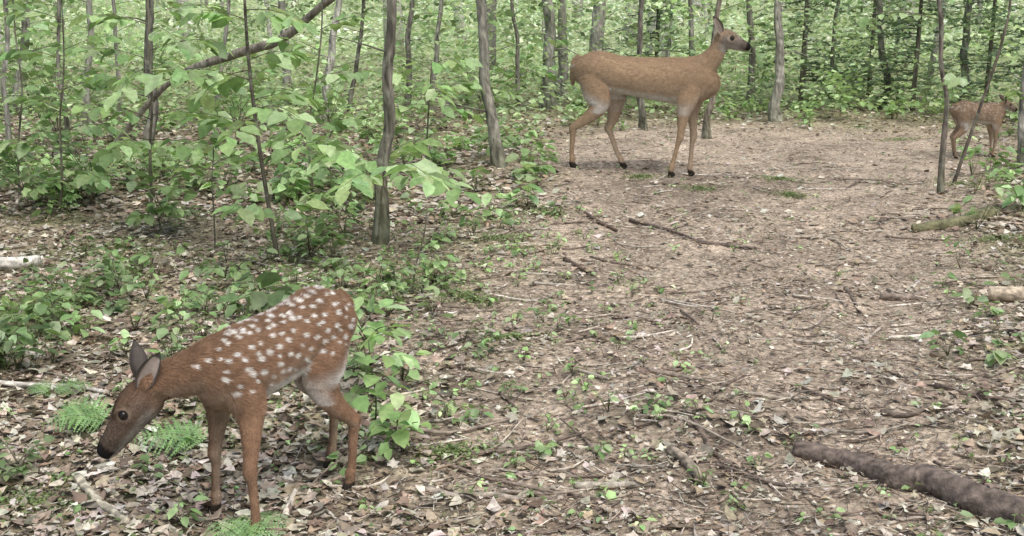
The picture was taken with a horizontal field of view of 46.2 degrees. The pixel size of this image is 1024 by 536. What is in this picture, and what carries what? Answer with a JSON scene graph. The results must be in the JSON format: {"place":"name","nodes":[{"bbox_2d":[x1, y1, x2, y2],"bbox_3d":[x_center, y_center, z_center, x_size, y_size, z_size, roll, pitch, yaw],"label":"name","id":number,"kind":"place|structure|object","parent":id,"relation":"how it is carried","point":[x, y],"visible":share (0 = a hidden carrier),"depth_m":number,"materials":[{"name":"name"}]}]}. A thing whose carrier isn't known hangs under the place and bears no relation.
{"place":"outdoors","nodes":[
{"label":"outdoors","id":0,"kind":"place"},
{"bbox_2d":[0,0,1023,535],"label":"ground","id":1,"kind":"structure","parent":0,"point":[798,136],"depth_m":5.58,"materials":[{"name":"brown soil"}]},
{"bbox_2d":[0,255,41,269],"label":"fallen log","id":2,"kind":"object","parent":1,"relation":"on","point":[7,263],"visible":0.84,"depth_m":5.70,"materials":[{"name":"white wood"}]},
{"bbox_2d":[0,0,52,160],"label":"young tree","id":3,"kind":"object","parent":1,"relation":"on","point":[8,132],"visible":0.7,"depth_m":8.69,"materials":[{"name":"grey plant"}]},
{"bbox_2d":[0,435,54,480],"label":"leafy shrub","id":4,"kind":"object","parent":1,"relation":"on","point":[14,469],"visible":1,"depth_m":3.31,"materials":[{"name":"green plant"}]},
{"bbox_2d":[12,0,61,113],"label":"oak tree","id":5,"kind":"object","parent":1,"relation":"on","point":[16,87],"visible":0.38,"depth_m":13.97,"materials":[{"name":"grey plant"}]},
{"bbox_2d":[0,0,76,95],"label":"leafy shrub","id":6,"kind":"object","parent":1,"relation":"on","point":[31,43],"visible":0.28,"depth_m":14.15,"materials":[{"name":"green plant"}]},
{"bbox_2d":[0,141,78,205],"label":"leafy shrub","id":7,"kind":"object","parent":1,"relation":"on","point":[28,190],"visible":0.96,"depth_m":6.87,"materials":[{"name":"green plant"}]},
{"bbox_2d":[0,0,85,194],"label":"beech sapling","id":8,"kind":"object","parent":1,"relation":"on","point":[43,26],"visible":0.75,"depth_m":7.31,"materials":[{"name":"green plant"}]},
{"bbox_2d":[0,0,108,147],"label":"young tree","id":9,"kind":"object","parent":1,"relation":"on","point":[58,61],"visible":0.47,"depth_m":10.10,"materials":[{"name":"grey plant"}]},
{"bbox_2d":[0,380,110,394],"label":"fallen branch","id":10,"kind":"object","parent":1,"relation":"on","point":[27,384],"visible":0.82,"depth_m":4.03,"materials":[{"name":"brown wood"}]},
{"bbox_2d":[26,377,90,396],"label":"fern","id":11,"kind":"object","parent":1,"relation":"on","point":[57,385],"visible":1,"depth_m":3.97,"materials":[{"name":"green plant"}]},
{"bbox_2d":[0,26,130,142],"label":"leafy shrub","id":12,"kind":"object","parent":1,"relation":"on","point":[51,114],"visible":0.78,"depth_m":9.40,"materials":[{"name":"green plant"}]},
{"bbox_2d":[0,0,133,213],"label":"beech sapling","id":13,"kind":"object","parent":1,"relation":"on","point":[83,177],"visible":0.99,"depth_m":6.83,"materials":[{"name":"green plant"}]},
{"bbox_2d":[42,394,113,432],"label":"fern","id":14,"kind":"object","parent":1,"relation":"on","point":[89,415],"visible":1,"depth_m":3.62,"materials":[{"name":"green leaf"}]},
{"bbox_2d":[30,114,133,199],"bbox_3d":[-2.632,-0.688,7.216,0.589,0.562,0.719,0,12,0],"label":"leafy shrub","id":15,"kind":"object","parent":1,"relation":"on","point":[98,169],"visible":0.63,"depth_m":7.16,"materials":[{"name":"green plant"}]},
{"bbox_2d":[45,0,120,123],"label":"maple tree","id":16,"kind":"object","parent":1,"relation":"on","point":[88,61],"visible":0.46,"depth_m":11.97,"materials":[{"name":"grey plant"}]},
{"bbox_2d":[73,473,130,525],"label":"fallen branch","id":17,"kind":"object","parent":1,"relation":"on","point":[84,485],"visible":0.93,"depth_m":3.13,"materials":[{"name":"brown wood"}]},
{"bbox_2d":[80,250,144,295],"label":"leafy shrub","id":18,"kind":"object","parent":1,"relation":"on","point":[111,280],"visible":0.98,"depth_m":5.11,"materials":[{"name":"green plant"}]},
{"bbox_2d":[60,0,181,114],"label":"young tree","id":19,"kind":"object","parent":1,"relation":"on","point":[115,31],"visible":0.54,"depth_m":13.63,"materials":[{"name":"grey plant"}]},
{"bbox_2d":[97,0,173,151],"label":"maple tree","id":20,"kind":"object","parent":1,"relation":"on","point":[156,101],"visible":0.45,"depth_m":9.67,"materials":[{"name":"grey plant"}]},
{"bbox_2d":[85,1,209,85],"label":"leafy shrub","id":21,"kind":"object","parent":1,"relation":"on","point":[159,59],"visible":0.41,"depth_m":12.16,"materials":[{"name":"green plant"}]},
{"bbox_2d":[63,0,245,227],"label":"beech sapling","id":22,"kind":"object","parent":1,"relation":"on","point":[104,158],"visible":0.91,"depth_m":6.40,"materials":[{"name":"green plant"}]},
{"bbox_2d":[115,156,202,229],"bbox_3d":[-1.968,-0.392,6.524,0.483,0.389,0.441,0,12,0],"label":"leafy shrub","id":23,"kind":"object","parent":1,"relation":"on","point":[134,218],"visible":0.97,"depth_m":6.50,"materials":[{"name":"green plant"}]},
{"bbox_2d":[130,418,207,458],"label":"fern","id":24,"kind":"object","parent":1,"relation":"on","point":[172,432],"visible":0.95,"depth_m":3.48,"materials":[{"name":"green plant"}]},
{"bbox_2d":[147,124,272,250],"bbox_3d":[-1.550,-0.417,6.257,0.696,0.706,0.539,0,12,0],"label":"beech sapling","id":25,"kind":"object","parent":1,"relation":"on","point":[236,190],"visible":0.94,"depth_m":6.21,"materials":[{"name":"green plant"}]},
{"bbox_2d":[115,0,334,141],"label":"leaning dead branch","id":26,"kind":"object","parent":1,"relation":"on","point":[292,31],"visible":0.59,"depth_m":8.83,"materials":[{"name":"grey wood"}]},
{"bbox_2d":[183,0,267,129],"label":"young tree","id":27,"kind":"object","parent":1,"relation":"on","point":[226,32],"visible":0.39,"depth_m":11.36,"materials":[{"name":"green plant"}]},
{"bbox_2d":[179,248,277,281],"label":"leafy shrub","id":28,"kind":"object","parent":1,"relation":"on","point":[208,268],"visible":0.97,"depth_m":5.40,"materials":[{"name":"green plant"}]},
{"bbox_2d":[97,285,360,534],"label":"fawn","id":29,"kind":"object","parent":1,"relation":"on","point":[242,371],"visible":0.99,"depth_m":2.97,"materials":[{"name":"fur"}]},
{"bbox_2d":[174,30,291,140],"bbox_3d":[-2.391,-1.547,10.249,1.033,0.954,0.801,0,12,0],"label":"leafy shrub","id":30,"kind":"object","parent":1,"relation":"on","point":[235,111],"visible":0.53,"depth_m":10.23,"materials":[{"name":"green plant"}]},
{"bbox_2d":[204,511,291,535],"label":"fern","id":31,"kind":"object","parent":1,"relation":"on","point":[245,527],"visible":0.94,"depth_m":2.93,"materials":[{"name":"green plant"}]},
{"bbox_2d":[145,0,351,260],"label":"maple sapling","id":32,"kind":"object","parent":1,"relation":"on","point":[280,20],"visible":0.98,"depth_m":5.67,"materials":[{"name":"green plant"}]},
{"bbox_2d":[214,271,294,318],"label":"maple seedling","id":33,"kind":"object","parent":1,"relation":"on","point":[262,300],"visible":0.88,"depth_m":4.67,"materials":[{"name":"green plant"}]},
{"bbox_2d":[0,159,531,535],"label":"creeping ground cover","id":34,"kind":"object","parent":1,"relation":"on","point":[157,510],"visible":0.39,"depth_m":4.27,"materials":[{"name":"green plant"}]},
{"bbox_2d":[257,0,312,105],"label":"maple tree","id":35,"kind":"object","parent":1,"relation":"on","point":[282,6],"visible":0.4,"depth_m":14.32,"materials":[{"name":"grey plant"}]},
{"bbox_2d":[263,125,342,178],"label":"leafy shrub","id":36,"kind":"object","parent":1,"relation":"on","point":[288,159],"visible":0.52,"depth_m":7.96,"materials":[{"name":"green plant"}]},
{"bbox_2d":[263,455,347,488],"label":"fallen branch","id":37,"kind":"object","parent":1,"relation":"on","point":[312,484],"visible":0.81,"depth_m":3.29,"materials":[{"name":"brown wood"}]},
{"bbox_2d":[282,212,355,257],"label":"leafy shrub","id":38,"kind":"object","parent":1,"relation":"on","point":[302,236],"visible":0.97,"depth_m":5.91,"materials":[{"name":"green plant"}]},
{"bbox_2d":[256,0,382,198],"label":"beech sapling","id":39,"kind":"object","parent":1,"relation":"on","point":[336,125],"visible":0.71,"depth_m":7.53,"materials":[{"name":"green plant"}]},
{"bbox_2d":[292,53,353,137],"bbox_3d":[-1.611,-1.496,10.467,0.719,0.742,0.503,7,14,30],"label":"leafy shrub","id":40,"kind":"object","parent":1,"relation":"on","point":[328,105],"visible":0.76,"depth_m":10.42,"materials":[{"name":"green plant"}]},
{"bbox_2d":[289,0,370,120],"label":"birch tree","id":41,"kind":"object","parent":1,"relation":"on","point":[332,39],"visible":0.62,"depth_m":12.37,"materials":[{"name":"grey plant"}]},
{"bbox_2d":[331,0,396,244],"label":"maple tree","id":42,"kind":"object","parent":1,"relation":"on","point":[381,234],"visible":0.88,"depth_m":6.40,"materials":[{"name":"grey plant"}]},
{"bbox_2d":[342,0,395,110],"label":"young tree","id":43,"kind":"object","parent":1,"relation":"on","point":[358,50],"visible":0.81,"depth_m":13.92,"materials":[{"name":"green plant"}]},
{"bbox_2d":[274,130,480,224],"bbox_3d":[-0.549,-0.370,6.162,1.021,0.661,1.362,-7,14,-31],"label":"maple sapling","id":44,"kind":"object","parent":1,"relation":"on","point":[432,177],"visible":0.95,"depth_m":6.02,"materials":[{"name":"green plant"}]},
{"bbox_2d":[353,294,411,393],"bbox_3d":[-0.454,0.271,3.854,0.280,0.358,0.268,0,12,0],"label":"maple seedling","id":45,"kind":"object","parent":1,"relation":"on","point":[359,302],"visible":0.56,"depth_m":3.85,"materials":[{"name":"green plant"}]},
{"bbox_2d":[343,324,422,448],"bbox_3d":[-0.384,0.343,3.426,0.258,0.456,0.291,0,12,0],"label":"maple seedling","id":46,"kind":"object","parent":1,"relation":"on","point":[400,437],"visible":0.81,"depth_m":3.43,"materials":[{"name":"green plant"}]},
{"bbox_2d":[339,251,426,282],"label":"leafy shrub","id":47,"kind":"object","parent":1,"relation":"on","point":[385,276],"visible":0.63,"depth_m":5.40,"materials":[{"name":"green plant"}]},
{"bbox_2d":[366,408,431,460],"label":"maple seedling","id":48,"kind":"object","parent":1,"relation":"on","point":[385,450],"visible":0.81,"depth_m":3.38,"materials":[{"name":"green plant"}]},
{"bbox_2d":[337,0,461,115],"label":"young tree","id":49,"kind":"object","parent":1,"relation":"on","point":[408,44],"visible":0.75,"depth_m":13.78,"materials":[{"name":"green plant"}]},
{"bbox_2d":[379,68,456,129],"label":"leafy shrub","id":50,"kind":"object","parent":1,"relation":"on","point":[414,101],"visible":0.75,"depth_m":12.10,"materials":[{"name":"green plant"}]},
{"bbox_2d":[374,55,484,158],"bbox_3d":[-0.612,-1.111,8.884,0.815,0.908,0.778,0,12,0],"label":"beech sapling","id":51,"kind":"object","parent":1,"relation":"on","point":[470,62],"visible":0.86,"depth_m":8.77,"materials":[{"name":"green plant"}]},
{"bbox_2d":[395,0,466,112],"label":"young tree","id":52,"kind":"object","parent":1,"relation":"on","point":[436,37],"visible":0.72,"depth_m":14.29,"materials":[{"name":"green plant"}]},
{"bbox_2d":[161,203,772,527],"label":"seedlings","id":53,"kind":"object","parent":1,"relation":"on","point":[541,447],"visible":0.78,"depth_m":4.02,"materials":[{"name":"green plant"}]},
{"bbox_2d":[423,484,529,501],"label":"fallen branch","id":54,"kind":"object","parent":1,"relation":"on","point":[434,490],"visible":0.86,"depth_m":3.16,"materials":[{"name":"brown wood"}]},
{"bbox_2d":[442,54,522,115],"bbox_3d":[-0.347,-2.084,13.625,0.946,0.710,0.935,0,12,0],"label":"leafy shrub","id":55,"kind":"object","parent":1,"relation":"on","point":[493,77],"visible":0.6,"depth_m":13.51,"materials":[{"name":"green plant"}]},
{"bbox_2d":[416,0,568,167],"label":"maple tree","id":56,"kind":"object","parent":1,"relation":"on","point":[497,155],"visible":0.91,"depth_m":9.33,"materials":[{"name":"grey plant"}]},
{"bbox_2d":[468,0,537,111],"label":"young tree","id":57,"kind":"object","parent":1,"relation":"on","point":[517,61],"visible":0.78,"depth_m":14.54,"materials":[{"name":"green plant"}]},
{"bbox_2d":[0,0,1008,90],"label":"distant tree trunks","id":58,"kind":"object","parent":1,"relation":"on","point":[650,47],"visible":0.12,"depth_m":21.06,"materials":[{"name":"grey wood"}]},
{"bbox_2d":[0,147,1023,380],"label":"ground plants","id":59,"kind":"object","parent":1,"relation":"on","point":[52,326],"visible":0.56,"depth_m":5.08,"materials":[{"name":"green plant"}]},
{"bbox_2d":[0,0,1023,121],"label":"understory foliage","id":60,"kind":"object","parent":1,"relation":"on","point":[521,24],"visible":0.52,"depth_m":15.25,"materials":[{"name":"green plant"}]},
{"bbox_2d":[0,118,1023,535],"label":"scattered sticks","id":61,"kind":"object","parent":1,"relation":"on","point":[776,486],"visible":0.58,"depth_m":4.09,"materials":[{"name":"brown wood"}]},
{"bbox_2d":[0,1,1023,142],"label":"forest herb layer","id":62,"kind":"object","parent":1,"relation":"on","point":[379,107],"visible":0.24,"depth_m":15.89,"materials":[{"name":"green plant"}]},
{"bbox_2d":[0,125,1023,535],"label":"seedlings","id":63,"kind":"object","parent":1,"relation":"on","point":[366,505],"visible":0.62,"depth_m":3.71,"materials":[{"name":"green plant"}]},
{"bbox_2d":[0,0,1023,66],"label":"distant forest foliage","id":64,"kind":"object","parent":1,"relation":"on","point":[582,17],"visible":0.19,"depth_m":26.31,"materials":[{"name":"green plant"}]},
{"bbox_2d":[0,121,1023,533],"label":"moss patches","id":65,"kind":"object","parent":1,"relation":"on","point":[438,449],"visible":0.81,"depth_m":5.31,"materials":[{"name":"green plant"}]},
{"bbox_2d":[0,332,1023,535],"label":"ground plants","id":66,"kind":"object","parent":1,"relation":"on","point":[1011,524],"visible":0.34,"depth_m":3.32,"materials":[{"name":"green plant"}]},
{"bbox_2d":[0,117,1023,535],"bbox_3d":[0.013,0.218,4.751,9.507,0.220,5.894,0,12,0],"label":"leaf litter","id":67,"kind":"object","parent":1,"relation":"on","point":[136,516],"visible":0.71,"depth_m":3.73,"materials":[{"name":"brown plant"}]},
{"bbox_2d":[0,53,1023,234],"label":"leaf litter","id":68,"kind":"object","parent":1,"relation":"on","point":[402,216],"visible":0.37,"depth_m":9.51,"materials":[{"name":"plant"}]},
{"bbox_2d":[0,82,1023,229],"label":"ground plants","id":69,"kind":"object","parent":1,"relation":"on","point":[298,178],"visible":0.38,"depth_m":9.05,"materials":[{"name":"green plant"}]},
{"bbox_2d":[471,34,572,89],"bbox_3d":[0.114,-2.483,15.016,1.363,0.887,0.912,0,12,0],"label":"leafy shrub","id":70,"kind":"object","parent":1,"relation":"on","point":[509,74],"visible":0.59,"depth_m":14.89,"materials":[{"name":"green plant"}]},
{"bbox_2d":[518,0,571,102],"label":"oak tree","id":71,"kind":"object","parent":1,"relation":"on","point":[563,20],"visible":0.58,"depth_m":15.74,"materials":[{"name":"grey plant"}]},
{"bbox_2d":[538,0,575,108],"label":"oak tree","id":72,"kind":"object","parent":1,"relation":"on","point":[550,29],"visible":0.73,"depth_m":15.10,"materials":[{"name":"grey plant"}]},
{"bbox_2d":[568,0,630,52],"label":"oak tree","id":73,"kind":"object","parent":1,"relation":"on","point":[597,34],"visible":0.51,"depth_m":16.86,"materials":[{"name":"grey plant"}]},
{"bbox_2d":[574,465,654,489],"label":"fallen branch","id":74,"kind":"object","parent":1,"relation":"on","point":[584,485],"visible":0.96,"depth_m":3.20,"materials":[{"name":"brown wood"}]},
{"bbox_2d":[609,0,650,130],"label":"young tree","id":75,"kind":"object","parent":1,"relation":"on","point":[642,123],"visible":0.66,"depth_m":12.53,"materials":[{"name":"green plant"}]},
{"bbox_2d":[609,0,696,56],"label":"hemlock sapling","id":76,"kind":"object","parent":1,"relation":"on","point":[658,26],"visible":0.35,"depth_m":16.87,"materials":[{"name":"green plant"}]},
{"bbox_2d":[569,16,750,177],"bbox_3d":[1.086,-1.278,9.005,1.360,1.202,0.330,3,13,16],"label":"doe","id":77,"kind":"object","parent":1,"relation":"on","point":[608,82],"visible":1,"depth_m":8.90,"materials":[{"name":"fur"}]},
{"bbox_2d":[665,444,703,480],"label":"fallen branch","id":78,"kind":"object","parent":1,"relation":"on","point":[680,455],"visible":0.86,"depth_m":3.29,"materials":[{"name":"brown wood"}]},
{"bbox_2d":[643,0,744,55],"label":"young tree","id":79,"kind":"object","parent":1,"relation":"on","point":[691,24],"visible":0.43,"depth_m":17.39,"materials":[{"name":"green plant"}]},
{"bbox_2d":[692,419,742,468],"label":"fallen branch","id":80,"kind":"object","parent":1,"relation":"on","point":[704,436],"visible":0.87,"depth_m":3.44,"materials":[{"name":"brown wood"}]},
{"bbox_2d":[701,0,783,138],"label":"young tree","id":81,"kind":"object","parent":1,"relation":"on","point":[706,131],"visible":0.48,"depth_m":11.86,"materials":[{"name":"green plant"}]},
{"bbox_2d":[721,34,796,92],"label":"leafy shrub","id":82,"kind":"object","parent":1,"relation":"on","point":[765,79],"visible":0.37,"depth_m":17.04,"materials":[{"name":"green plant"}]},
{"bbox_2d":[739,0,782,105],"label":"young tree","id":83,"kind":"object","parent":1,"relation":"on","point":[752,57],"visible":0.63,"depth_m":16.00,"materials":[{"name":"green plant"}]},
{"bbox_2d":[735,0,809,121],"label":"birch tree","id":84,"kind":"object","parent":1,"relation":"on","point":[774,113],"visible":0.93,"depth_m":13.54,"materials":[{"name":"grey plant"}]},
{"bbox_2d":[740,389,835,402],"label":"fallen branch","id":85,"kind":"object","parent":1,"relation":"on","point":[794,398],"visible":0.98,"depth_m":3.87,"materials":[{"name":"brown wood"}]},
{"bbox_2d":[730,0,863,106],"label":"hemlock sapling","id":86,"kind":"object","parent":1,"relation":"on","point":[808,63],"visible":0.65,"depth_m":16.11,"materials":[{"name":"green plant"}]},
{"bbox_2d":[784,0,875,103],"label":"young tree","id":87,"kind":"object","parent":1,"relation":"on","point":[845,33],"visible":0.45,"depth_m":16.41,"materials":[{"name":"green plant"}]},
{"bbox_2d":[803,67,877,112],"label":"leafy shrub","id":88,"kind":"object","parent":1,"relation":"on","point":[844,105],"visible":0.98,"depth_m":13.81,"materials":[{"name":"green plant"}]},
{"bbox_2d":[790,0,939,98],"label":"hemlock sapling","id":89,"kind":"object","parent":1,"relation":"on","point":[868,71],"visible":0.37,"depth_m":16.76,"materials":[{"name":"green plant"}]},
{"bbox_2d":[850,0,938,107],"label":"young tree","id":90,"kind":"object","parent":1,"relation":"on","point":[880,4],"visible":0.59,"depth_m":15.22,"materials":[{"name":"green plant"}]},
{"bbox_2d":[880,290,927,300],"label":"fallen branch","id":91,"kind":"object","parent":1,"relation":"on","point":[902,297],"visible":0.91,"depth_m":5.39,"materials":[{"name":"brown wood"}]},
{"bbox_2d":[792,439,1023,526],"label":"fallen log","id":92,"kind":"object","parent":1,"relation":"on","point":[972,496],"visible":0.81,"depth_m":3.14,"materials":[{"name":"brown wood"}]},
{"bbox_2d":[859,0,967,193],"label":"young tree","id":93,"kind":"object","parent":1,"relation":"on","point":[950,80],"visible":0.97,"depth_m":8.15,"materials":[{"name":"grey plant"}]},
{"bbox_2d":[848,0,983,111],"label":"hemlock sapling","id":94,"kind":"object","parent":1,"relation":"on","point":[916,49],"visible":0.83,"depth_m":14.79,"materials":[{"name":"green plant"}]},
{"bbox_2d":[885,83,970,117],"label":"leafy shrub","id":95,"kind":"object","parent":1,"relation":"on","point":[939,105],"visible":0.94,"depth_m":13.57,"materials":[{"name":"green plant"}]},
{"bbox_2d":[911,205,996,232],"bbox_3d":[2.745,-0.282,7.316,0.727,0.119,0.219,-8,14,-32],"label":"mossy log","id":96,"kind":"object","parent":1,"relation":"on","point":[959,221],"visible":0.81,"depth_m":7.20,"materials":[{"name":"green wood"}]},
{"bbox_2d":[921,0,1023,102],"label":"hemlock sapling","id":97,"kind":"object","parent":1,"relation":"on","point":[990,49],"visible":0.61,"depth_m":15.99,"materials":[{"name":"green plant"}]},
{"bbox_2d":[933,382,1022,401],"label":"fallen branch","id":98,"kind":"object","parent":1,"relation":"on","point":[948,388],"visible":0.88,"depth_m":3.86,"materials":[{"name":"brown wood"}]},
{"bbox_2d":[951,0,1011,184],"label":"vine sapling","id":99,"kind":"object","parent":1,"relation":"on","point":[989,32],"visible":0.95,"depth_m":8.64,"materials":[{"name":"brown plant"}]},
{"bbox_2d":[949,94,1017,158],"bbox_3d":[3.968,-1.197,10.174,0.612,0.536,0.185,-3,12,-13],"label":"fawn","id":100,"kind":"object","parent":1,"relation":"on","point":[991,117],"visible":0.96,"depth_m":10.10,"materials":[{"name":"fur"}]},
{"bbox_2d":[948,0,1020,100],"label":"birch tree","id":101,"kind":"object","parent":1,"relation":"on","point":[968,9],"visible":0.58,"depth_m":16.32,"materials":[{"name":"grey plant"}]},
{"bbox_2d":[973,162,1023,200],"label":"leafy shrub","id":102,"kind":"object","parent":1,"relation":"on","point":[1011,194],"visible":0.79,"depth_m":7.81,"materials":[{"name":"green plant"}]},
{"bbox_2d":[976,3,1023,97],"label":"hemlock sapling","id":103,"kind":"object","parent":1,"relation":"on","point":[1016,47],"visible":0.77,"depth_m":14.04,"materials":[{"name":"green plant"}]},
{"bbox_2d":[983,37,1023,167],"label":"maple tree","id":104,"kind":"object","parent":1,"relation":"on","point":[1020,122],"visible":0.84,"depth_m":9.57,"materials":[{"name":"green plant"}]},
{"bbox_2d":[988,286,1023,301],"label":"fallen log","id":105,"kind":"object","parent":1,"relation":"on","point":[1006,294],"visible":0.98,"depth_m":5.28,"materials":[{"name":"brown wood"}]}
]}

